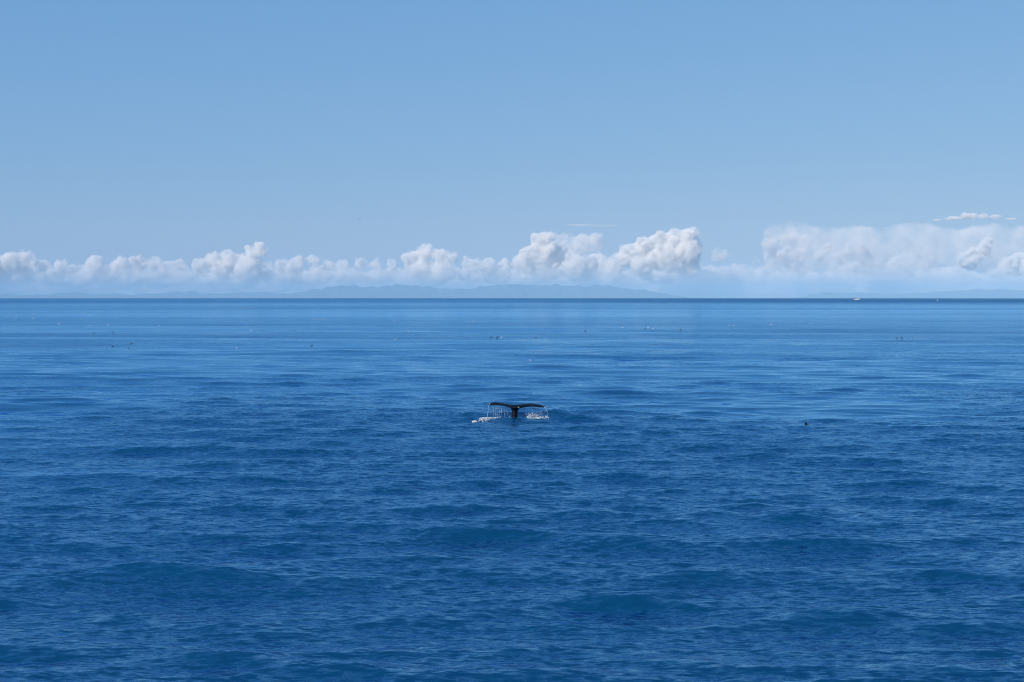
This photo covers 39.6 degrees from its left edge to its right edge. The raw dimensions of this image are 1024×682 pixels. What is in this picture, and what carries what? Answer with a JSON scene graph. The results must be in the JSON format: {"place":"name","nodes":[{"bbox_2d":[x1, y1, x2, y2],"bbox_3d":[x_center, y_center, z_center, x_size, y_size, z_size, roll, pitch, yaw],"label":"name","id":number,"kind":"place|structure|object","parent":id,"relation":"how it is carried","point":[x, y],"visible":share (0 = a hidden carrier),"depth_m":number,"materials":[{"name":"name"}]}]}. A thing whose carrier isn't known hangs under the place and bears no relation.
{"place":"outdoors","nodes":[
{"label":"outdoors","id":0,"kind":"place"},
{"bbox_2d":[0,290,285,297],"bbox_3d":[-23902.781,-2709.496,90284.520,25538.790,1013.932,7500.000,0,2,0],"label":"hills","id":1,"kind":"structure","parent":0,"point":[189,294],"depth_m":89228.96,"materials":[{"name":"blue"}]},
{"bbox_2d":[268,284,686,297],"bbox_3d":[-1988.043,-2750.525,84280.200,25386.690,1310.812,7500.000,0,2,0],"label":"hills","id":2,"kind":"structure","parent":0,"point":[493,291],"depth_m":82685.84,"materials":[{"name":"blue"}]},
{"bbox_2d":[0,298,1023,681],"bbox_3d":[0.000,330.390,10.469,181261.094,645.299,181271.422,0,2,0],"label":"sea","id":3,"kind":"structure","parent":0,"point":[284,490],"depth_m":62.50,"materials":[{"name":"liquid"}]},
{"bbox_2d":[472,417,500,421],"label":"sea foam","id":4,"kind":"object","parent":3,"relation":"on","point":[487,418],"visible":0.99,"depth_m":97.09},
{"bbox_2d":[488,402,545,416],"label":"humpback whale","id":5,"kind":"object","parent":3,"relation":"in","point":[514,408],"visible":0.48,"depth_m":98.18},
{"bbox_2d":[492,406,547,416],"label":"dripping water","id":6,"kind":"structure","parent":5,"relation":"attached to","point":[506,408],"depth_m":98.58,"materials":[{"name":"liquid"}]},
{"bbox_2d":[527,412,548,418],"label":"sea foam","id":7,"kind":"object","parent":3,"relation":"on","point":[537,417],"visible":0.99,"depth_m":97.82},
{"bbox_2d":[0,0,1023,297],"label":"sky","id":8,"kind":"structure","parent":0,"point":[686,148],"materials":[{"name":"blue"}]},
{"bbox_2d":[796,288,1023,297],"bbox_3d":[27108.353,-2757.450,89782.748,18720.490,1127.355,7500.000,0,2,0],"label":"hills","id":9,"kind":"structure","parent":0,"point":[994,293],"depth_m":88680.48,"materials":[{"name":"blue"}]}
]}

